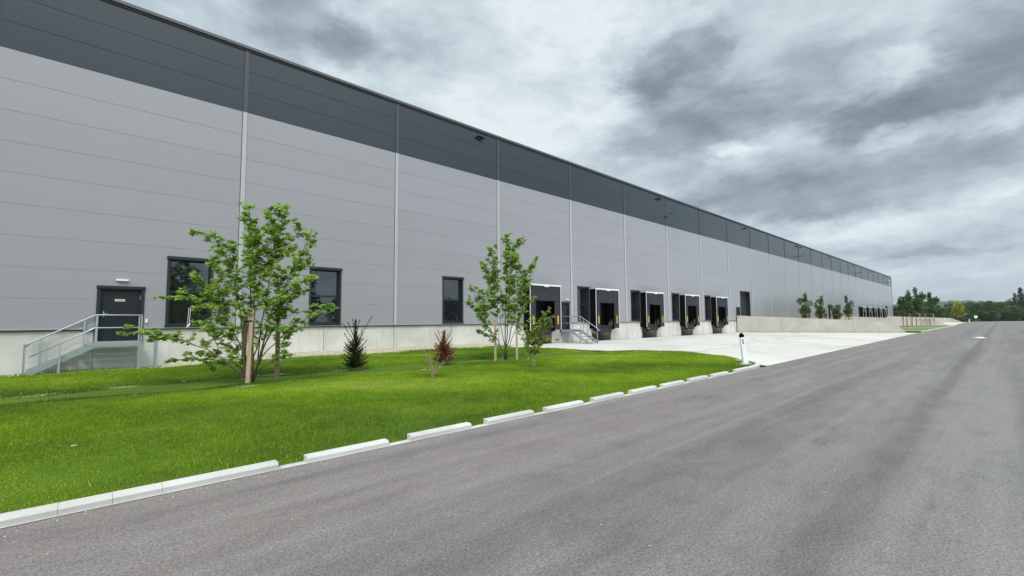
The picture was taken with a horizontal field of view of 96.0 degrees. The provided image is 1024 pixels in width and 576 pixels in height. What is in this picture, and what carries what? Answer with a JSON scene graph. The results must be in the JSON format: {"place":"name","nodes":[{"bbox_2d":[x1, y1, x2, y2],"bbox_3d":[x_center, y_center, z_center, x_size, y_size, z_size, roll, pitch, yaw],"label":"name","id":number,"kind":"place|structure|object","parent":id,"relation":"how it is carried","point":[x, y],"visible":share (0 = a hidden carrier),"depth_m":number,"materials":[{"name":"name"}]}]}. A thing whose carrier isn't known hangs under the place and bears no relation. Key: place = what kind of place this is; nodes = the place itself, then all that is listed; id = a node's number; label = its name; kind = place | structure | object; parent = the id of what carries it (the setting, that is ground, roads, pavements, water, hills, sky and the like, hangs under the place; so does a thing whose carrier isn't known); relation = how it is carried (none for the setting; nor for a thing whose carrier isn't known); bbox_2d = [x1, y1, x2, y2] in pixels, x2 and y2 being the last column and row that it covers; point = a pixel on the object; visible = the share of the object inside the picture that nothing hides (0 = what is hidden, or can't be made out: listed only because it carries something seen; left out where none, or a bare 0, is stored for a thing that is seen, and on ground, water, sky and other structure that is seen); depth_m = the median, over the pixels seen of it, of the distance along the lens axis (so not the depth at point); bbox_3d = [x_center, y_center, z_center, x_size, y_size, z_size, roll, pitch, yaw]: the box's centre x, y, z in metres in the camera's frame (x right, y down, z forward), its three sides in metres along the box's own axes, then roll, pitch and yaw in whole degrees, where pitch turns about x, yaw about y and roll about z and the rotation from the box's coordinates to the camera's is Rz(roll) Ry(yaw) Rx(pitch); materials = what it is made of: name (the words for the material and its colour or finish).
{"place":"outdoors","nodes":[
{"label":"outdoors","id":0,"kind":"place"},
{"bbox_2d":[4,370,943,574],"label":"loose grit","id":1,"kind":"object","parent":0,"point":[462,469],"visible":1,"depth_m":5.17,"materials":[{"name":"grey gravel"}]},
{"bbox_2d":[0,321,984,516],"bbox_3d":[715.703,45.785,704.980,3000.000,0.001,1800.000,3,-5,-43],"label":"meadow","id":2,"kind":"structure","parent":0,"point":[173,387],"depth_m":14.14,"materials":[{"name":"green plant"}]},
{"bbox_2d":[24,314,142,374],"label":"steel staircase","id":3,"kind":"structure","parent":2,"relation":"on","point":[83,348],"depth_m":16.23,"materials":[{"name":"silver metal"}]},
{"bbox_2d":[22,340,157,375],"bbox_3d":[-15.039,2.466,16.605,3.508,1.150,1.120,3,-5,-43],"label":"fence","id":4,"kind":"object","parent":2,"relation":"on","point":[155,353],"visible":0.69,"depth_m":16.10,"materials":[{"name":"metal"}]},
{"bbox_2d":[116,202,338,381],"bbox_3d":[-7.978,0.074,13.667,5.873,5.405,2.238,0,-4,1],"label":"maple tree","id":5,"kind":"object","parent":2,"relation":"on","point":[252,240],"visible":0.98,"depth_m":13.73,"materials":[{"name":"green plant"}]},
{"bbox_2d":[240,309,247,379],"bbox_3d":[-8.447,1.781,14.544,0.140,2.301,0.088,0,-4,0],"label":"tree stake","id":6,"kind":"object","parent":2,"relation":"on","point":[245,325],"visible":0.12,"depth_m":14.53,"materials":[{"name":"brown wood"}]},
{"bbox_2d":[1,343,496,376],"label":"gravel strip","id":7,"kind":"object","parent":2,"relation":"on","point":[338,351],"visible":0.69,"depth_m":22.35,"materials":[{"name":"beige gravel"}]},
{"bbox_2d":[243,310,255,382],"bbox_3d":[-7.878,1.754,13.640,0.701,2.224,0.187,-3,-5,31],"label":"tree stake","id":8,"kind":"object","parent":2,"relation":"on","point":[250,350],"visible":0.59,"depth_m":13.48,"materials":[{"name":"brown wood"}]},
{"bbox_2d":[274,318,280,380],"bbox_3d":[-7.293,1.759,14.345,0.110,2.300,0.088,0,-4,0],"label":"tree stake","id":9,"kind":"object","parent":2,"relation":"on","point":[277,367],"visible":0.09,"depth_m":14.29,"materials":[{"name":"brown wood"}]},
{"bbox_2d":[341,316,371,368],"bbox_3d":[-5.781,2.002,17.145,1.137,2.002,1.103,0,-4,-10],"label":"conifer","id":10,"kind":"object","parent":2,"relation":"on","point":[355,361],"visible":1,"depth_m":17.10,"materials":[{"name":"green plant"}]},
{"bbox_2d":[424,350,453,377],"bbox_3d":[-2.216,2.248,13.500,0.814,0.896,0.647,-3,-5,30],"label":"shrub","id":11,"kind":"object","parent":2,"relation":"on","point":[434,370],"visible":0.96,"depth_m":13.33,"materials":[{"name":"brown plant"}]},
{"bbox_2d":[431,329,456,362],"bbox_3d":[-2.785,2.415,19.181,1.217,1.423,1.196,3,-5,-43],"label":"conifer","id":12,"kind":"object","parent":2,"relation":"on","point":[445,351],"visible":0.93,"depth_m":19.07,"materials":[{"name":"brown plant"}]},
{"bbox_2d":[0,0,893,374],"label":"warehouse","id":13,"kind":"structure","parent":2,"relation":"on","point":[136,142],"depth_m":22.50,"materials":[{"name":"metal"}]},
{"bbox_2d":[94,285,147,341],"bbox_3d":[-14.994,1.019,17.719,1.550,2.170,0.365,3,-5,-43],"label":"door","id":14,"kind":"structure","parent":13,"relation":"in","point":[110,299],"depth_m":17.63,"materials":[{"name":"paint"}]},
{"bbox_2d":[116,279,128,281],"bbox_3d":[-14.924,-0.293,17.660,0.380,0.090,0.089,3,-5,-43],"label":"wall lamp","id":15,"kind":"object","parent":13,"relation":"attached to","point":[123,280],"visible":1,"depth_m":17.66,"materials":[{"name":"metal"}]},
{"bbox_2d":[164,256,213,326],"bbox_3d":[-13.441,0.180,19.217,1.650,2.890,0.335,3,-5,-43],"label":"window","id":16,"kind":"structure","parent":13,"relation":"in","point":[179,269],"depth_m":19.16,"materials":[{"name":"glass"}]},
{"bbox_2d":[308,267,342,325],"bbox_3d":[-9.370,0.418,23.047,1.640,2.890,0.335,3,-5,-43],"label":"window","id":17,"kind":"structure","parent":13,"relation":"in","point":[326,289],"depth_m":23.17,"materials":[{"name":"glass"}]},
{"bbox_2d":[442,276,463,323],"bbox_3d":[-3.695,0.749,28.388,1.620,2.890,0.335,3,-5,-43],"label":"window","id":18,"kind":"structure","parent":13,"relation":"in","point":[452,287],"depth_m":28.49,"materials":[{"name":"glass"}]},
{"bbox_2d":[560,302,569,331],"bbox_3d":[4.027,2.232,35.572,1.220,2.340,0.420,3,-5,-43],"label":"door","id":19,"kind":"structure","parent":13,"relation":"in","point":[565,306],"depth_m":35.68,"materials":[{"name":"paint"}]},
{"bbox_2d":[577,286,589,321],"bbox_3d":[5.699,1.312,37.226,1.580,2.860,0.335,3,-5,-43],"label":"window","id":20,"kind":"structure","parent":13,"relation":"in","point":[582,292],"depth_m":37.44,"materials":[{"name":"glass"}]},
{"bbox_2d":[630,290,640,320],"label":"window","id":21,"kind":"structure","parent":13,"relation":"in","point":[635,294],"depth_m":42.73,"materials":[{"name":"glass"}]},
{"bbox_2d":[671,293,679,320],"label":"window","id":22,"kind":"structure","parent":13,"relation":"in","point":[675,296],"depth_m":47.97,"materials":[{"name":"glass"}]},
{"bbox_2d":[704,295,710,319],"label":"window","id":23,"kind":"structure","parent":13,"relation":"in","point":[707,298],"depth_m":53.27,"materials":[{"name":"glass"}]},
{"bbox_2d":[736,307,739,319],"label":"door","id":24,"kind":"structure","parent":13,"relation":"in","point":[737,308],"depth_m":59.04,"materials":[{"name":"paint"}]},
{"bbox_2d":[740,291,750,315],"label":"window","id":25,"kind":"structure","parent":13,"relation":"in","point":[746,311],"depth_m":61.70,"materials":[{"name":"glass"}]},
{"bbox_2d":[494,319,496,360],"bbox_3d":[-0.749,2.354,20.680,0.100,1.900,0.080,0,-4,0],"label":"tree stake","id":26,"kind":"object","parent":2,"relation":"on","point":[495,354],"visible":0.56,"depth_m":20.63,"materials":[{"name":"brown wood"}]},
{"bbox_2d":[464,232,540,359],"bbox_3d":[-0.492,0.301,20.836,3.526,5.840,1.599,0,-4,-11],"label":"maple tree","id":27,"kind":"object","parent":2,"relation":"on","point":[509,288],"visible":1,"depth_m":20.72,"materials":[{"name":"green plant"}]},
{"bbox_2d":[511,313,517,359],"bbox_3d":[0.042,2.221,20.662,0.474,2.151,0.113,-1,-4,12],"label":"stake","id":28,"kind":"object","parent":2,"relation":"on","point":[516,327],"visible":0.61,"depth_m":20.60,"materials":[{"name":"brown wood"}]},
{"bbox_2d":[518,306,558,366],"bbox_3d":[0.903,1.762,16.380,1.596,2.212,0.738,-2,-4,23],"label":"shrub","id":29,"kind":"object","parent":2,"relation":"on","point":[535,336],"visible":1,"depth_m":16.35,"materials":[{"name":"green plant"}]},
{"bbox_2d":[739,333,750,363],"bbox_3d":[8.859,2.313,17.577,0.343,1.198,0.287,3,-5,-43],"label":"marker post","id":30,"kind":"object","parent":2,"relation":"on","point":[743,350],"visible":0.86,"depth_m":17.52,"materials":[{"name":"white plastic"}]},
{"bbox_2d":[737,316,905,332],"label":"retaining wall","id":31,"kind":"structure","parent":2,"relation":"on","point":[773,324],"depth_m":55.37,"materials":[{"name":"beige concrete"}]},
{"bbox_2d":[839,316,945,325],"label":"retaining wall","id":32,"kind":"structure","parent":2,"relation":"on","point":[898,321],"depth_m":96.73,"materials":[{"name":"beige concrete"}]},
{"bbox_2d":[893,305,904,316],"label":"broadleaf tree","id":33,"kind":"object","parent":2,"relation":"on","point":[897,314],"visible":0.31,"depth_m":164.14,"materials":[{"name":"green plant"}]},
{"bbox_2d":[913,311,928,316],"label":"broadleaf tree","id":34,"kind":"object","parent":2,"relation":"on","point":[922,315],"visible":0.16,"depth_m":183.98,"materials":[{"name":"green plant"}]},
{"bbox_2d":[887,316,960,322],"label":"retaining wall","id":35,"kind":"structure","parent":2,"relation":"on","point":[942,320],"depth_m":146.19,"materials":[{"name":"beige concrete"}]},
{"bbox_2d":[930,307,942,317],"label":"broadleaf tree","id":36,"kind":"object","parent":2,"relation":"on","point":[939,313],"visible":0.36,"depth_m":188.38,"materials":[{"name":"green plant"}]},
{"bbox_2d":[942,306,956,317],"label":"broadleaf tree","id":37,"kind":"object","parent":2,"relation":"on","point":[946,312],"visible":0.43,"depth_m":200.93,"materials":[{"name":"green plant"}]},
{"bbox_2d":[950,300,967,317],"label":"broadleaf tree","id":38,"kind":"object","parent":2,"relation":"on","point":[958,309],"visible":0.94,"depth_m":178.01,"materials":[{"name":"yellow plant"}]},
{"bbox_2d":[961,310,970,321],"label":"broadleaf tree","id":39,"kind":"object","parent":2,"relation":"on","point":[967,312],"visible":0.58,"depth_m":178.16,"materials":[{"name":"green plant"}]},
{"bbox_2d":[962,304,973,316],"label":"broadleaf tree","id":40,"kind":"object","parent":2,"relation":"on","point":[966,307],"visible":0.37,"depth_m":216.57,"materials":[{"name":"green plant"}]},
{"bbox_2d":[916,316,1020,321],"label":"hedge","id":41,"kind":"object","parent":2,"relation":"on","point":[966,319],"visible":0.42,"depth_m":175.36,"materials":[{"name":"green plant"}]},
{"bbox_2d":[969,302,983,320],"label":"broadleaf tree","id":42,"kind":"object","parent":2,"relation":"on","point":[973,308],"visible":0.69,"depth_m":204.30,"materials":[{"name":"green plant"}]},
{"bbox_2d":[974,310,985,320],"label":"broadleaf tree","id":43,"kind":"object","parent":2,"relation":"on","point":[979,315],"visible":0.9,"depth_m":179.49,"materials":[{"name":"green plant"}]},
{"bbox_2d":[975,301,987,312],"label":"broadleaf tree","id":44,"kind":"object","parent":2,"relation":"on","point":[982,303],"visible":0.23,"depth_m":214.17,"materials":[{"name":"green plant"}]},
{"bbox_2d":[983,300,994,313],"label":"broadleaf tree","id":45,"kind":"object","parent":2,"relation":"on","point":[989,306],"visible":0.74,"depth_m":199.23,"materials":[{"name":"green plant"}]},
{"bbox_2d":[983,310,1001,320],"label":"broadleaf tree","id":46,"kind":"object","parent":2,"relation":"on","point":[991,316],"visible":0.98,"depth_m":177.15,"materials":[{"name":"green plant"}]},
{"bbox_2d":[994,301,1008,320],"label":"broadleaf tree","id":47,"kind":"object","parent":2,"relation":"on","point":[999,306],"visible":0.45,"depth_m":194.29,"materials":[{"name":"green plant"}]},
{"bbox_2d":[997,310,1014,320],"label":"broadleaf tree","id":48,"kind":"object","parent":2,"relation":"on","point":[1005,315],"visible":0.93,"depth_m":179.03,"materials":[{"name":"green plant"}]},
{"bbox_2d":[1001,305,1022,320],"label":"broadleaf tree","id":49,"kind":"object","parent":2,"relation":"on","point":[1014,307],"visible":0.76,"depth_m":180.15,"materials":[{"name":"green plant"}]},
{"bbox_2d":[1010,293,1018,320],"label":"spruce tree","id":50,"kind":"object","parent":2,"relation":"on","point":[1014,300],"visible":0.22,"depth_m":199.74,"materials":[{"name":"green plant"}]},
{"bbox_2d":[1013,307,1023,320],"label":"broadleaf tree","id":51,"kind":"object","parent":2,"relation":"on","point":[1021,313],"visible":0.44,"depth_m":180.32,"materials":[{"name":"green plant"}]},
{"bbox_2d":[1014,287,1023,320],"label":"spruce tree","id":52,"kind":"object","parent":2,"relation":"on","point":[1018,296],"visible":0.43,"depth_m":189.67,"materials":[{"name":"green plant"}]},
{"bbox_2d":[0,321,1023,575],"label":"asphalt road","id":53,"kind":"structure","parent":0,"point":[696,475],"depth_m":4.62,"materials":[{"name":"grey asphalt"}]},
{"bbox_2d":[1,372,735,527],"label":"kerb strip","id":54,"kind":"object","parent":53,"relation":"on","point":[304,462],"visible":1,"depth_m":5.79,"materials":[{"name":"concrete"}]},
{"bbox_2d":[0,503,57,528],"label":"kerbstone","id":55,"kind":"object","parent":54,"relation":"on","point":[27,515],"visible":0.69,"depth_m":4.11,"materials":[{"name":"concrete"}]},
{"bbox_2d":[58,492,111,514],"bbox_3d":[-4.060,2.069,4.390,0.378,0.118,0.130,3,-5,-43],"label":"kerbstone","id":56,"kind":"object","parent":54,"relation":"on","point":[81,504],"visible":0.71,"depth_m":4.35,"materials":[{"name":"concrete"}]},
{"bbox_2d":[112,482,162,503],"bbox_3d":[-3.780,2.085,4.653,0.388,0.118,0.130,3,-5,-43],"label":"kerbstone","id":57,"kind":"object","parent":54,"relation":"on","point":[151,490],"visible":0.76,"depth_m":4.62,"materials":[{"name":"concrete"}]},
{"bbox_2d":[161,460,278,492],"bbox_3d":[-3.235,2.117,5.169,1.110,0.118,0.130,3,-5,-43],"label":"kerbstone","id":58,"kind":"object","parent":54,"relation":"on","point":[204,479],"visible":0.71,"depth_m":5.10,"materials":[{"name":"concrete"}]},
{"bbox_2d":[304,439,388,463],"bbox_3d":[-2.183,2.180,6.157,1.120,0.114,0.130,3,-5,-43],"label":"kerbstone","id":59,"kind":"object","parent":54,"relation":"on","point":[336,452],"visible":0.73,"depth_m":6.08,"materials":[{"name":"concrete"}]},
{"bbox_2d":[407,422,471,441],"bbox_3d":[-1.106,2.239,7.163,1.120,0.120,0.130,3,-5,-43],"label":"kerbstone","id":60,"kind":"object","parent":54,"relation":"on","point":[425,434],"visible":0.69,"depth_m":7.08,"materials":[{"name":"concrete"}]},
{"bbox_2d":[483,410,533,424],"bbox_3d":[-0.039,2.303,8.180,1.120,0.119,0.130,3,-5,-43],"label":"kerbstone","id":61,"kind":"object","parent":54,"relation":"on","point":[505,417],"visible":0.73,"depth_m":8.09,"materials":[{"name":"concrete"}]},
{"bbox_2d":[542,400,583,412],"bbox_3d":[1.035,2.368,9.189,1.120,0.114,0.130,3,-5,-43],"label":"kerbstone","id":62,"kind":"object","parent":54,"relation":"on","point":[553,408],"visible":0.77,"depth_m":9.10,"materials":[{"name":"concrete"}]},
{"bbox_2d":[590,392,623,401],"bbox_3d":[2.114,2.427,10.193,1.120,0.121,0.130,3,-5,-43],"label":"kerbstone","id":63,"kind":"object","parent":54,"relation":"on","point":[606,397],"visible":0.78,"depth_m":10.11,"materials":[{"name":"concrete"}]},
{"bbox_2d":[628,385,656,394],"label":"kerbstone","id":64,"kind":"object","parent":54,"relation":"on","point":[642,389],"visible":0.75,"depth_m":11.12,"materials":[{"name":"concrete"}]},
{"bbox_2d":[659,380,684,387],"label":"kerbstone","id":65,"kind":"object","parent":54,"relation":"on","point":[669,384],"visible":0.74,"depth_m":12.13,"materials":[{"name":"concrete"}]},
{"bbox_2d":[687,375,707,381],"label":"kerbstone","id":66,"kind":"object","parent":54,"relation":"on","point":[698,378],"visible":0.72,"depth_m":13.11,"materials":[{"name":"concrete"}]},
{"bbox_2d":[709,371,728,376],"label":"kerbstone","id":67,"kind":"object","parent":54,"relation":"on","point":[719,374],"visible":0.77,"depth_m":14.10,"materials":[{"name":"concrete"}]},
{"bbox_2d":[733,364,758,372],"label":"kerbstone","id":68,"kind":"object","parent":53,"relation":"on","point":[751,367],"visible":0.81,"depth_m":15.61,"materials":[{"name":"concrete"}]},
{"bbox_2d":[921,325,955,331],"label":"island kerb","id":69,"kind":"structure","parent":53,"relation":"on","point":[937,328],"depth_m":67.35,"materials":[{"name":"concrete"}]},
{"bbox_2d":[122,0,1023,303],"label":"sky","id":70,"kind":"structure","parent":0,"point":[886,137],"materials":[{"name":"grey"}]},
{"bbox_2d":[561,316,598,343],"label":"steel staircase","id":71,"kind":"structure","parent":0,"point":[572,331],"depth_m":34.32,"materials":[{"name":"silver metal"}]},
{"bbox_2d":[512,332,914,365],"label":"concrete yard","id":72,"kind":"structure","parent":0,"point":[767,348],"depth_m":31.73,"materials":[{"name":"grey concrete"}]},
{"bbox_2d":[796,292,811,317],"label":"young tree","id":73,"kind":"object","parent":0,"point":[806,310],"visible":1,"depth_m":65.68,"materials":[{"name":"green plant"}]},
{"bbox_2d":[812,296,827,318],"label":"young tree","id":74,"kind":"object","parent":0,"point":[821,310],"visible":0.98,"depth_m":70.99,"materials":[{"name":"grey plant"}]},
{"bbox_2d":[827,304,843,319],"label":"young tree","id":75,"kind":"object","parent":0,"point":[834,310],"visible":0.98,"depth_m":77.24,"materials":[{"name":"green plant"}]},
{"bbox_2d":[843,295,853,319],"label":"young tree","id":76,"kind":"object","parent":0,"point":[848,309],"visible":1,"depth_m":83.66,"materials":[{"name":"green plant"}]},
{"bbox_2d":[899,325,949,330],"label":"grass island","id":77,"kind":"structure","parent":0,"point":[918,329],"depth_m":71.04,"materials":[{"name":"green plant"}]},
{"bbox_2d":[895,290,916,326],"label":"young tree","id":78,"kind":"object","parent":77,"relation":"on","point":[904,307],"visible":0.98,"depth_m":83.93,"materials":[{"name":"green plant"}]},
{"bbox_2d":[902,313,912,326],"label":"stake frame","id":79,"kind":"object","parent":77,"relation":"on","point":[903,320],"visible":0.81,"depth_m":83.89,"materials":[{"name":"brown wood"}]},
{"bbox_2d":[911,313,921,325],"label":"stake frame","id":80,"kind":"object","parent":77,"relation":"on","point":[919,318],"visible":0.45,"depth_m":89.84,"materials":[{"name":"brown wood"}]},
{"bbox_2d":[911,287,929,325],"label":"young tree","id":81,"kind":"object","parent":77,"relation":"on","point":[917,304],"visible":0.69,"depth_m":89.33,"materials":[{"name":"green plant"}]},
{"bbox_2d":[900,327,940,327],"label":"paved strip","id":82,"kind":"object","parent":77,"relation":"on","point":[920,327],"visible":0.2,"depth_m":76.94,"materials":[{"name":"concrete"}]},
{"bbox_2d":[921,292,940,324],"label":"young tree","id":83,"kind":"object","parent":77,"relation":"on","point":[930,302],"visible":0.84,"depth_m":97.17,"materials":[{"name":"green plant"}]},
{"bbox_2d":[917,322,964,325],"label":"concrete yard","id":84,"kind":"structure","parent":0,"point":[950,323],"depth_m":123.71,"materials":[{"name":"white concrete"}]},
{"bbox_2d":[893,300,1001,315],"bbox_3d":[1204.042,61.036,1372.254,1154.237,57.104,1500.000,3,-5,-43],"label":"hills","id":85,"kind":"structure","parent":0,"point":[942,303],"depth_m":1317.58,"materials":[{"name":"green plant"}]}
]}

